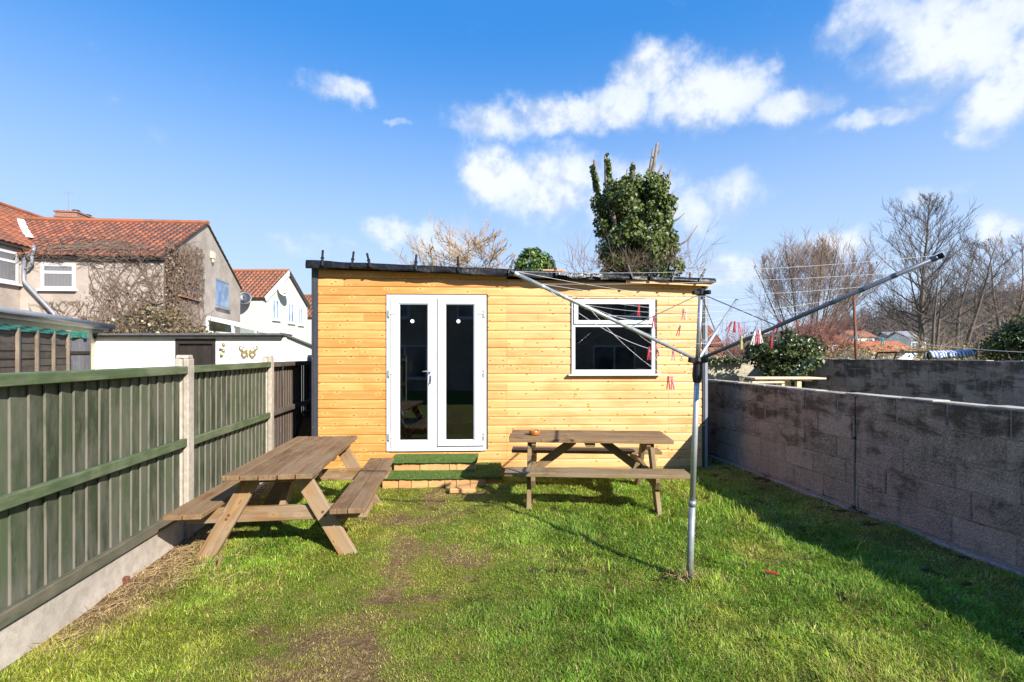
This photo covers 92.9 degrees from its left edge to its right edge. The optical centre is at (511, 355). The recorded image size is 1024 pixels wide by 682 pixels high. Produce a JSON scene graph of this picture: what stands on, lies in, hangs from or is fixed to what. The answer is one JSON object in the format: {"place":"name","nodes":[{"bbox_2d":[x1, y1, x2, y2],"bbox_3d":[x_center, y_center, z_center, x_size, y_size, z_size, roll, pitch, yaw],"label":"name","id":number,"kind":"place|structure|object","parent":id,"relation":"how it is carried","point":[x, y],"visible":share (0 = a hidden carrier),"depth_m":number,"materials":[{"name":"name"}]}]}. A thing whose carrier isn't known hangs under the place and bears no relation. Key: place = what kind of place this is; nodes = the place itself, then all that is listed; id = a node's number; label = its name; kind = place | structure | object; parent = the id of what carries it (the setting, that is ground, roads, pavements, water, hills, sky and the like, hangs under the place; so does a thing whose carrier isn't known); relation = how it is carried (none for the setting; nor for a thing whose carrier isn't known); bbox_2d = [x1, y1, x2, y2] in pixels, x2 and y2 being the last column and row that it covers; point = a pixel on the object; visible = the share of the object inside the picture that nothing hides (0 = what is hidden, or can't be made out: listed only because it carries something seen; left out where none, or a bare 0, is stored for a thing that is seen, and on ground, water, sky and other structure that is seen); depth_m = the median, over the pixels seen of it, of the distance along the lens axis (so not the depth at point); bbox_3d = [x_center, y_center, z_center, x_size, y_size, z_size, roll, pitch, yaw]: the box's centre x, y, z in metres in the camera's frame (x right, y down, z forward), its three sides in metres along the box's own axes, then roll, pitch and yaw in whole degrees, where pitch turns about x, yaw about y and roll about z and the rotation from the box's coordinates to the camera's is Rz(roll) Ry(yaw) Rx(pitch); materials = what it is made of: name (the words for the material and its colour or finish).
{"place":"outdoors","nodes":[
{"label":"outdoors","id":0,"kind":"place"},
{"bbox_2d":[0,383,1023,681],"bbox_3d":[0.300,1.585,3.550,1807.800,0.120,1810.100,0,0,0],"label":"ground","id":1,"kind":"structure","parent":0,"point":[368,645],"depth_m":3.21,"materials":[{"name":"green plant"}]},
{"bbox_2d":[0,323,69,372],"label":"panel fence","id":2,"kind":"object","parent":1,"relation":"on","point":[23,348],"visible":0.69,"depth_m":8.12,"materials":[{"name":"brown wood"}]},
{"bbox_2d":[0,306,115,368],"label":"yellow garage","id":3,"kind":"structure","parent":1,"relation":"on","point":[12,316],"depth_m":9.87,"materials":[{"name":"grey fabric"}]},
{"bbox_2d":[65,330,90,369],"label":"grey gate","id":4,"kind":"structure","parent":1,"relation":"on","point":[80,350],"depth_m":9.90,"materials":[{"name":"grey wood"}]},
{"bbox_2d":[0,191,242,332],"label":"pebbledash house","id":5,"kind":"structure","parent":1,"relation":"on","point":[25,281],"depth_m":16.58,"materials":[{"name":"beige paint"}]},
{"bbox_2d":[0,248,22,285],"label":"window","id":6,"kind":"structure","parent":5,"relation":"in","point":[9,268],"depth_m":15.22,"materials":[{"name":"white plastic"}]},
{"bbox_2d":[37,263,76,290],"bbox_3d":[-14.672,-2.512,15.699,1.145,0.890,0.130,0,0,-5],"label":"window","id":7,"kind":"structure","parent":5,"relation":"in","point":[54,277],"depth_m":15.72,"materials":[{"name":"white plastic"}]},
{"bbox_2d":[12,233,204,332],"bbox_3d":[-14.240,-1.837,16.231,6.585,5.214,3.656,0,0,-27],"label":"climbing plant","id":8,"kind":"object","parent":5,"relation":"attached to","point":[169,286],"visible":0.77,"depth_m":16.06,"materials":[{"name":"brown plant"}]},
{"bbox_2d":[177,274,199,300],"bbox_3d":[-11.834,-2.545,17.800,0.130,0.967,1.656,0,0,-13],"label":"window","id":9,"kind":"structure","parent":5,"relation":"in","point":[193,298],"depth_m":17.91,"materials":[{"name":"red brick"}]},
{"bbox_2d":[214,278,231,310],"bbox_3d":[-12.614,-2.627,21.241,0.130,1.253,1.755,0,0,-13],"label":"window","id":10,"kind":"structure","parent":5,"relation":"in","point":[221,287],"depth_m":21.14,"materials":[{"name":"blue glass"}]},
{"bbox_2d":[122,576,130,584],"bbox_3d":[-2.693,1.600,3.400,0.040,0.112,0.046,0,0,0],"label":"stone","id":11,"kind":"object","parent":1,"relation":"on","point":[126,580],"visible":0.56,"depth_m":3.38,"materials":[{"name":"stone"}]},
{"bbox_2d":[58,298,218,332],"bbox_3d":[-11.515,-0.475,14.630,5.709,2.569,2.903,0,0,0],"label":"bramble heap","id":12,"kind":"object","parent":1,"relation":"on","point":[158,318],"visible":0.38,"depth_m":14.26,"materials":[{"name":"brown plant"}]},
{"bbox_2d":[21,523,265,656],"bbox_3d":[-2.363,1.577,3.563,0.961,0.085,2.043,0,0,0],"label":"dry straw","id":13,"kind":"object","parent":1,"relation":"on","point":[183,556],"visible":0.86,"depth_m":3.43,"materials":[{"name":"beige plant"}]},
{"bbox_2d":[0,355,310,670],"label":"garden fence","id":14,"kind":"object","parent":1,"relation":"on","point":[103,472],"visible":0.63,"depth_m":3.26,"materials":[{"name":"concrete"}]},
{"bbox_2d":[93,333,310,368],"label":"white outbuilding","id":15,"kind":"structure","parent":1,"relation":"on","point":[124,350],"depth_m":12.00,"materials":[{"name":"grey paint"}]},
{"bbox_2d":[175,339,215,364],"bbox_3d":[-7.808,0.601,12.045,0.993,1.999,0.110,0,0,0],"label":"door","id":16,"kind":"structure","parent":15,"relation":"in","point":[203,351],"depth_m":12.05,"materials":[{"name":"brown wood"}]},
{"bbox_2d":[219,343,224,355],"bbox_3d":[-7.114,-0.163,11.950,0.140,0.350,0.086,0,0,0],"label":"pot ornament","id":17,"kind":"object","parent":15,"relation":"hanging from","point":[222,350],"visible":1,"depth_m":11.92,"materials":[{"name":"ceramic"}]},
{"bbox_2d":[239,346,257,358],"bbox_3d":[-6.489,-0.073,11.959,0.470,0.320,0.047,0,0,0],"label":"butterfly ornament","id":18,"kind":"object","parent":15,"relation":"attached to","point":[251,352],"visible":1,"depth_m":11.97,"materials":[{"name":"paint"}]},
{"bbox_2d":[217,554,222,568],"bbox_3d":[-2.177,1.550,3.620,0.048,0.140,0.020,0,0,0],"label":"stake","id":19,"kind":"object","parent":1,"relation":"on","point":[219,560],"visible":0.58,"depth_m":3.61,"materials":[{"name":"brown wood"}]},
{"bbox_2d":[206,316,293,336],"bbox_3d":[-10.994,0.016,20.642,3.460,3.168,2.656,0,0,0],"label":"conservatory","id":20,"kind":"object","parent":1,"relation":"on","point":[233,324],"visible":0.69,"depth_m":19.31,"materials":[{"name":"white plastic"}]},
{"bbox_2d":[233,269,310,341],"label":"cream house","id":21,"kind":"structure","parent":1,"relation":"on","point":[269,306],"depth_m":29.02,"materials":[{"name":"white paint"}]},
{"bbox_2d":[240,291,251,304],"bbox_3d":[-14.875,-3.195,27.026,0.625,0.788,0.725,0,0,16],"label":"satellite dish","id":22,"kind":"object","parent":21,"relation":"attached to","point":[245,297],"visible":0.92,"depth_m":27.10,"materials":[{"name":"grey metal"}]},
{"bbox_2d":[271,299,280,321],"bbox_3d":[-13.807,-2.627,28.494,0.130,1.270,0.856,0,0,4],"label":"window","id":23,"kind":"structure","parent":21,"relation":"in","point":[275,303],"depth_m":28.45,"materials":[{"name":"white plastic"}]},
{"bbox_2d":[278,283,291,295],"bbox_3d":[-13.380,-3.872,28.719,0.617,0.803,0.742,0,0,4],"label":"satellite dish","id":24,"kind":"object","parent":21,"relation":"attached to","point":[284,289],"visible":1,"depth_m":28.76,"materials":[{"name":"white metal"}]},
{"bbox_2d":[287,303,295,324],"bbox_3d":[-13.677,-2.565,30.164,0.130,1.300,0.832,0,0,4],"label":"window","id":25,"kind":"structure","parent":21,"relation":"in","point":[290,306],"depth_m":30.14,"materials":[{"name":"white plastic"}]},
{"bbox_2d":[297,307,304,325],"bbox_3d":[-13.587,-2.458,31.323,0.130,1.183,0.726,0,0,4],"label":"window","id":26,"kind":"structure","parent":21,"relation":"in","point":[300,310],"depth_m":31.30,"materials":[{"name":"white plastic"}]},
{"bbox_2d":[163,435,393,558],"bbox_3d":[-1.947,1.264,4.550,1.460,0.732,1.860,0,0,-7],"label":"picnic table","id":27,"kind":"object","parent":1,"relation":"on","point":[301,462],"visible":0.96,"depth_m":3.90,"materials":[{"name":"wood"}]},
{"bbox_2d":[295,411,310,436],"bbox_3d":[-3.045,1.241,7.343,0.498,0.769,0.490,16,-14,0],"label":"black bin","id":28,"kind":"object","parent":1,"relation":"on","point":[304,427],"visible":0.27,"depth_m":7.18,"materials":[{"name":"plastic"}]},
{"bbox_2d":[304,294,310,343],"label":"cream house","id":29,"kind":"structure","parent":1,"relation":"on","point":[308,297],"depth_m":37.15,"materials":[{"name":"white paint"}]},
{"bbox_2d":[382,453,501,487],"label":"steps","id":30,"kind":"structure","parent":1,"relation":"on","point":[441,470],"depth_m":6.16,"materials":[{"name":"green wood"}]},
{"bbox_2d":[388,209,515,268],"bbox_3d":[-1.654,-1.308,14.508,4.014,5.848,3.768,0,0,-34],"label":"lichen tree","id":31,"kind":"object","parent":1,"relation":"on","point":[479,248],"visible":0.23,"depth_m":13.64,"materials":[{"name":"beige plant"}]},
{"bbox_2d":[450,487,475,492],"bbox_3d":[-0.579,1.580,5.699,0.300,0.050,0.100,2,3,-7],"label":"loose brick","id":32,"kind":"object","parent":1,"relation":"on","point":[462,489],"visible":0.98,"depth_m":5.66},
{"bbox_2d":[305,260,715,470],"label":"garden shed","id":33,"kind":"structure","parent":1,"relation":"on","point":[483,363],"depth_m":6.73,"materials":[{"name":"yellow wood"}]},
{"bbox_2d":[321,250,323,265],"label":"spring clamp","id":34,"kind":"object","parent":33,"relation":"attached to","point":[322,258],"visible":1,"depth_m":6.46,"materials":[{"name":"black plastic"}]},
{"bbox_2d":[351,251,354,267],"bbox_3d":[-2.122,-1.275,6.478,0.040,0.227,0.036,4,-12,-5],"label":"spring clamp","id":35,"kind":"object","parent":33,"relation":"attached to","point":[352,258],"visible":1,"depth_m":6.47,"materials":[{"name":"black plastic"}]},
{"bbox_2d":[366,253,371,267],"bbox_3d":[-1.913,-1.265,6.490,0.040,0.227,0.036,-23,-19,16],"label":"spring clamp","id":36,"kind":"object","parent":33,"relation":"attached to","point":[368,261],"visible":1,"depth_m":6.48,"materials":[{"name":"black plastic"}]},
{"bbox_2d":[400,395,422,438],"bbox_3d":[-2.171,0.998,8.026,1.319,0.660,0.750,0,0,-2],"label":"sofa","id":37,"kind":"object","parent":33,"relation":"on","point":[408,419],"visible":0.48,"depth_m":7.75,"materials":[{"name":"grey fabric"}]},
{"bbox_2d":[388,299,436,446],"bbox_3d":[-1.360,0.244,6.630,0.659,2.022,0.126,0,0,-2],"label":"door leaf","id":38,"kind":"structure","parent":33,"relation":"in","point":[431,441],"depth_m":6.63,"materials":[{"name":"white plastic"}]},
{"bbox_2d":[414,254,417,269],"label":"spring clamp","id":39,"kind":"object","parent":33,"relation":"attached to","point":[415,262],"visible":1,"depth_m":6.50,"materials":[{"name":"black plastic"}]},
{"bbox_2d":[457,256,459,271],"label":"spring clamp","id":40,"kind":"object","parent":33,"relation":"attached to","point":[458,263],"visible":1,"depth_m":6.53,"materials":[{"name":"black plastic"}]},
{"bbox_2d":[438,299,485,445],"bbox_3d":[-0.690,0.238,6.679,0.658,2.010,0.085,0,0,-2],"label":"door leaf","id":41,"kind":"structure","parent":33,"relation":"in","point":[479,313],"depth_m":6.66,"materials":[{"name":"white plastic"}]},
{"bbox_2d":[507,259,513,273],"bbox_3d":[-0.017,-1.192,6.567,0.040,0.227,0.036,20,-15,-9],"label":"spring clamp","id":42,"kind":"object","parent":33,"relation":"attached to","point":[510,266],"visible":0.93,"depth_m":6.56,"materials":[{"name":"black plastic"}]},
{"bbox_2d":[542,269,565,271],"bbox_3d":[0.590,-1.169,6.866,0.325,0.070,0.105,0,0,0],"label":"timber block","id":43,"kind":"object","parent":33,"relation":"on","point":[553,270],"depth_m":6.81,"materials":[{"name":"beige wood"}]},
{"bbox_2d":[553,261,557,276],"bbox_3d":[0.586,-1.170,6.591,0.040,0.227,0.036,-6,-11,-10],"label":"spring clamp","id":44,"kind":"object","parent":33,"relation":"attached to","point":[555,270],"visible":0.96,"depth_m":6.58,"materials":[{"name":"black plastic"}]},
{"bbox_2d":[568,298,660,375],"bbox_3d":[1.418,-0.252,6.775,1.294,1.077,0.130,0,0,-2],"label":"window","id":45,"kind":"structure","parent":33,"relation":"in","point":[651,303],"depth_m":6.75,"materials":[{"name":"white plastic"}]},
{"bbox_2d":[617,312,641,319],"bbox_3d":[1.666,-0.556,6.905,0.347,0.152,0.102,0,0,0],"label":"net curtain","id":46,"kind":"object","parent":33,"relation":"in","point":[626,317],"visible":0.59,"depth_m":6.91,"materials":[{"name":"grey fabric"}]},
{"bbox_2d":[627,264,633,279],"bbox_3d":[1.617,-1.130,6.633,0.040,0.227,0.036,-14,-10,-9],"label":"spring clamp","id":47,"kind":"object","parent":33,"relation":"attached to","point":[630,272],"visible":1,"depth_m":6.62,"materials":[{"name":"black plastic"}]},
{"bbox_2d":[648,265,653,280],"bbox_3d":[1.894,-1.119,6.647,0.040,0.227,0.036,-12,-13,6],"label":"spring clamp","id":48,"kind":"object","parent":33,"relation":"attached to","point":[651,276],"visible":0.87,"depth_m":6.63,"materials":[{"name":"black plastic"}]},
{"bbox_2d":[670,267,677,281],"bbox_3d":[2.222,-1.105,6.660,0.040,0.227,0.036,26,-13,-3],"label":"spring clamp","id":49,"kind":"object","parent":33,"relation":"attached to","point":[674,275],"visible":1,"depth_m":6.65,"materials":[{"name":"black plastic"}]},
{"bbox_2d":[698,269,705,281],"bbox_3d":[2.608,-1.089,6.676,0.040,0.227,0.036,30,-12,-1],"label":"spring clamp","id":50,"kind":"object","parent":33,"relation":"attached to","point":[701,276],"visible":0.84,"depth_m":6.66,"materials":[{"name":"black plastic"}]},
{"bbox_2d":[513,246,554,270],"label":"green bush","id":51,"kind":"object","parent":1,"relation":"on","point":[539,259],"visible":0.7,"depth_m":12.78,"materials":[{"name":"green plant"}]},
{"bbox_2d":[557,226,622,272],"bbox_3d":[2.165,-1.071,13.673,1.810,5.342,2.236,0,0,-27],"label":"thin shrub","id":52,"kind":"object","parent":1,"relation":"on","point":[578,261],"visible":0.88,"depth_m":13.59,"materials":[{"name":"brown plant"}]},
{"bbox_2d":[504,430,689,516],"bbox_3d":[0.880,1.265,5.499,1.830,0.730,1.460,0,0,4],"label":"picnic table","id":53,"kind":"object","parent":1,"relation":"on","point":[652,475],"visible":0.93,"depth_m":5.22,"materials":[{"name":"wood"}]},
{"bbox_2d":[529,429,539,435],"bbox_3d":[0.252,0.871,5.480,0.120,0.056,0.120,0,0,0],"label":"ashtray","id":54,"kind":"object","parent":53,"relation":"on","point":[534,432],"visible":1,"depth_m":5.43,"materials":[{"name":"orange ceramic"}]},
{"bbox_2d":[585,143,700,276],"bbox_3d":[3.624,-2.214,13.649,3.455,7.627,3.198,0,0,0],"label":"ivy tree","id":55,"kind":"object","parent":1,"relation":"on","point":[631,208],"visible":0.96,"depth_m":13.36,"materials":[{"name":"green plant"}]},
{"bbox_2d":[663,563,708,590],"bbox_3d":[1.197,1.518,3.377,0.295,0.183,0.210,0,0,-14],"label":"dried plant","id":56,"kind":"object","parent":1,"relation":"on","point":[683,572],"visible":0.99,"depth_m":3.38,"materials":[{"name":"beige plant"}]},
{"bbox_2d":[666,220,725,277],"bbox_3d":[4.907,-1.081,13.597,2.013,5.361,1.776,0,0,16],"label":"thin shrub","id":57,"kind":"object","parent":1,"relation":"on","point":[690,274],"visible":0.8,"depth_m":13.56,"materials":[{"name":"brown plant"}]},
{"bbox_2d":[708,325,723,357],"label":"brick house","id":58,"kind":"structure","parent":1,"relation":"on","point":[710,331],"depth_m":34.30,"materials":[{"name":"brick"}]},
{"bbox_2d":[509,252,944,582],"bbox_3d":[1.533,0.601,3.026,2.611,2.239,1.708,0,0,-37],"label":"rotary dryer","id":59,"kind":"object","parent":1,"relation":"on","point":[699,359],"visible":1,"depth_m":3.31,"materials":[{"name":"metal"}]},
{"bbox_2d":[647,347,649,359],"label":"clothes peg","id":60,"kind":"object","parent":59,"relation":"attached to","point":[648,353],"visible":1,"depth_m":3.15,"materials":[{"name":"plastic"}]},
{"bbox_2d":[652,315,655,328],"bbox_3d":[0.906,-0.211,3.107,0.025,0.087,0.013,2,1,23],"label":"clothes peg","id":61,"kind":"object","parent":59,"relation":"attached to","point":[654,322],"visible":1,"depth_m":3.10,"materials":[{"name":"plastic"}]},
{"bbox_2d":[666,376,669,388],"bbox_3d":[1.028,0.181,3.199,0.025,0.087,0.013,0,0,-2],"label":"clothes peg","id":62,"kind":"object","parent":59,"relation":"attached to","point":[668,380],"visible":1,"depth_m":3.19,"materials":[{"name":"plastic"}]},
{"bbox_2d":[670,377,674,389],"bbox_3d":[1.063,0.186,3.229,0.025,0.087,0.013,-6,1,-11],"label":"clothes peg","id":63,"kind":"object","parent":59,"relation":"attached to","point":[672,382],"visible":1,"depth_m":3.22,"materials":[{"name":"plastic"}]},
{"bbox_2d":[733,321,735,332],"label":"clothes peg","id":64,"kind":"object","parent":59,"relation":"attached to","point":[734,328],"visible":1,"depth_m":3.75,"materials":[{"name":"plastic"}]},
{"bbox_2d":[738,322,741,332],"bbox_3d":[1.804,-0.217,3.856,0.025,0.087,0.013,-8,1,-4],"label":"clothes peg","id":65,"kind":"object","parent":59,"relation":"attached to","point":[739,328],"visible":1,"depth_m":3.85,"materials":[{"name":"plastic"}]},
{"bbox_2d":[740,336,742,349],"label":"clothes peg","id":66,"kind":"object","parent":59,"relation":"attached to","point":[741,343],"visible":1,"depth_m":3.07,"materials":[{"name":"plastic"}]},
{"bbox_2d":[750,331,755,344],"bbox_3d":[1.519,-0.105,3.060,0.025,0.087,0.013,14,-3,-10],"label":"clothes peg","id":67,"kind":"object","parent":59,"relation":"attached to","point":[753,336],"visible":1,"depth_m":3.06,"materials":[{"name":"plastic"}]},
{"bbox_2d":[755,331,758,343],"bbox_3d":[1.543,-0.112,3.058,0.025,0.087,0.013,4,1,8],"label":"clothes peg","id":68,"kind":"object","parent":59,"relation":"attached to","point":[757,334],"visible":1,"depth_m":3.05,"materials":[{"name":"plastic"}]},
{"bbox_2d":[758,330,762,343],"bbox_3d":[1.561,-0.116,3.058,0.025,0.087,0.013,-15,6,-23],"label":"clothes peg","id":69,"kind":"object","parent":59,"relation":"attached to","point":[760,339],"visible":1,"depth_m":3.05,"materials":[{"name":"plastic"}]},
{"bbox_2d":[770,335,772,348],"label":"clothes peg","id":70,"kind":"object","parent":59,"relation":"attached to","point":[771,344],"visible":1,"depth_m":3.11,"materials":[{"name":"plastic"}]},
{"bbox_2d":[708,361,762,383],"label":"block wall","id":71,"kind":"structure","parent":1,"relation":"on","point":[731,371],"depth_m":15.30,"materials":[{"name":"beige concrete"}]},
{"bbox_2d":[708,355,747,365],"bbox_3d":[6.597,0.150,15.133,1.466,0.351,0.300,0,0,0],"label":"ivy fringe","id":72,"kind":"object","parent":71,"relation":"attached to","point":[717,360],"visible":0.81,"depth_m":15.11,"materials":[{"name":"green plant"}]},
{"bbox_2d":[708,316,780,357],"bbox_3d":[8.078,0.095,16.945,3.293,3.027,2.576,0,0,0],"label":"brown shrub","id":73,"kind":"object","parent":1,"relation":"on","point":[732,349],"visible":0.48,"depth_m":16.94,"materials":[{"name":"brown plant"}]},
{"bbox_2d":[739,381,784,385],"bbox_3d":[6.277,1.129,12.270,1.317,0.942,0.300,0,0,0],"label":"timber bench","id":74,"kind":"object","parent":1,"relation":"on","point":[779,383],"visible":0.21,"depth_m":12.16,"materials":[{"name":"beige wood"}]},
{"bbox_2d":[765,570,777,574],"bbox_3d":[1.837,1.539,3.447,0.081,0.009,0.038,0,0,34],"label":"clothes peg","id":75,"kind":"object","parent":1,"relation":"on","point":[772,572],"visible":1,"depth_m":3.44,"materials":[{"name":"red plastic"}]},
{"bbox_2d":[741,376,825,387],"bbox_3d":[6.014,1.045,10.863,1.584,1.109,0.675,0,0,0],"label":"timber table","id":76,"kind":"object","parent":1,"relation":"on","point":[798,383],"visible":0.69,"depth_m":10.64,"materials":[{"name":"beige wood"}]},
{"bbox_2d":[741,327,828,384],"bbox_3d":[7.568,0.419,13.258,2.168,2.396,2.589,0,0,0],"label":"ivy bush","id":77,"kind":"object","parent":1,"relation":"on","point":[792,353],"visible":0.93,"depth_m":13.16,"materials":[{"name":"green plant"}]},
{"bbox_2d":[745,218,900,355],"bbox_3d":[16.761,-2.847,26.715,7.023,8.940,6.490,0,0,42],"label":"bare tree","id":78,"kind":"object","parent":1,"relation":"on","point":[824,263],"visible":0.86,"depth_m":26.35,"materials":[{"name":"brown plant"}]},
{"bbox_2d":[780,307,874,358],"bbox_3d":[11.203,-0.090,17.348,3.502,3.401,3.068,0,0,-38],"label":"red shrub","id":79,"kind":"object","parent":1,"relation":"on","point":[832,337],"visible":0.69,"depth_m":17.17,"materials":[{"name":"brown plant"}]},
{"bbox_2d":[823,335,853,358],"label":"house","id":80,"kind":"structure","parent":1,"relation":"on","point":[836,344],"depth_m":60.00,"materials":[{"name":"orange brick"}]},
{"bbox_2d":[849,295,857,358],"bbox_3d":[9.864,-0.056,14.000,0.294,3.316,0.090,0,0,0],"label":"line post","id":81,"kind":"object","parent":1,"relation":"on","point":[855,329],"visible":0.6,"depth_m":13.97,"materials":[{"name":"metal"}]},
{"bbox_2d":[856,333,1014,351],"bbox_3d":[10.740,-0.334,12.251,0.011,0.596,3.906,0,0,-26],"label":"washing line","id":82,"kind":"object","parent":81,"relation":"attached to","point":[943,346],"visible":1,"depth_m":12.12,"materials":[{"name":"white plastic"}]},
{"bbox_2d":[837,331,877,340],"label":"house","id":83,"kind":"structure","parent":1,"relation":"on","point":[859,338],"depth_m":70.55,"materials":[{"name":"brown ceramic"}]},
{"bbox_2d":[708,379,1023,576],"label":"block wall","id":84,"kind":"structure","parent":1,"relation":"on","point":[949,474],"depth_m":4.44,"materials":[{"name":"concrete"}]},
{"bbox_2d":[831,341,914,359],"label":"house","id":85,"kind":"structure","parent":1,"relation":"on","point":[873,343],"depth_m":43.60,"materials":[{"name":"orange"}]},
{"bbox_2d":[874,332,890,340],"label":"house","id":86,"kind":"structure","parent":1,"relation":"on","point":[881,333],"depth_m":77.68,"materials":[{"name":"white plastic"}]},
{"bbox_2d":[764,359,1023,406],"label":"block wall","id":87,"kind":"structure","parent":1,"relation":"on","point":[990,382],"depth_m":10.02,"materials":[{"name":"concrete"}]},
{"bbox_2d":[874,351,929,359],"bbox_3d":[12.726,0.735,15.900,1.202,1.731,0.852,0,0,0],"label":"cold frame","id":88,"kind":"object","parent":1,"relation":"on","point":[911,354],"visible":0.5,"depth_m":15.58,"materials":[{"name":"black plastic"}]},
{"bbox_2d":[884,331,926,356],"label":"house","id":89,"kind":"structure","parent":1,"relation":"on","point":[896,335],"depth_m":67.67,"materials":[{"name":"grey tile"}]},
{"bbox_2d":[819,329,1011,360],"bbox_3d":[14.614,0.297,17.540,12.081,2.576,5.238,0,0,0],"label":"scrub","id":90,"kind":"object","parent":1,"relation":"on","point":[878,356],"depth_m":16.84,"materials":[{"name":"brown plant"}]},
{"bbox_2d":[858,190,979,359],"bbox_3d":[24.615,-4.262,29.621,5.798,11.732,6.346,0,0,36],"label":"bare tree","id":91,"kind":"object","parent":1,"relation":"on","point":[947,258],"visible":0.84,"depth_m":29.77,"materials":[{"name":"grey plant"}]},
{"bbox_2d":[868,258,1000,359],"bbox_3d":[22.461,-1.820,26.182,3.967,6.908,5.591,0,0,-40],"label":"bare tree","id":92,"kind":"object","parent":1,"relation":"on","point":[933,322],"visible":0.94,"depth_m":25.52,"materials":[{"name":"brown plant"}]},
{"bbox_2d":[922,350,977,359],"bbox_3d":[13.991,0.713,15.520,1.682,1.775,0.422,0,0,0],"label":"striped cover","id":93,"kind":"object","parent":1,"relation":"on","point":[940,354],"visible":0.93,"depth_m":15.39,"materials":[{"name":"blue fabric"}]},
{"bbox_2d":[889,229,1023,359],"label":"bare tree","id":94,"kind":"object","parent":1,"relation":"on","point":[978,305],"visible":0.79,"depth_m":28.23,"materials":[{"name":"brown plant"}]},
{"bbox_2d":[922,230,1023,339],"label":"bare tree","id":95,"kind":"object","parent":1,"relation":"on","point":[1020,306],"visible":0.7,"depth_m":32.07,"materials":[{"name":"brown plant"}]},
{"bbox_2d":[973,313,1023,360],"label":"evergreen shrub","id":96,"kind":"object","parent":1,"relation":"on","point":[1010,337],"visible":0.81,"depth_m":14.61,"materials":[{"name":"green plant"}]},
{"bbox_2d":[0,0,1023,343],"label":"sky","id":97,"kind":"structure","parent":0,"point":[298,130],"materials":[{"name":"blue"}]},
{"bbox_2d":[726,303,1023,359],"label":"hill","id":98,"kind":"structure","parent":0,"point":[987,336],"depth_m":94.94,"materials":[{"name":"brown plant"}]},
{"bbox_2d":[722,279,1023,359],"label":"woodland","id":99,"kind":"object","parent":98,"relation":"on","point":[974,339],"visible":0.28,"depth_m":94.02,"materials":[{"name":"brown plant"}]}
]}

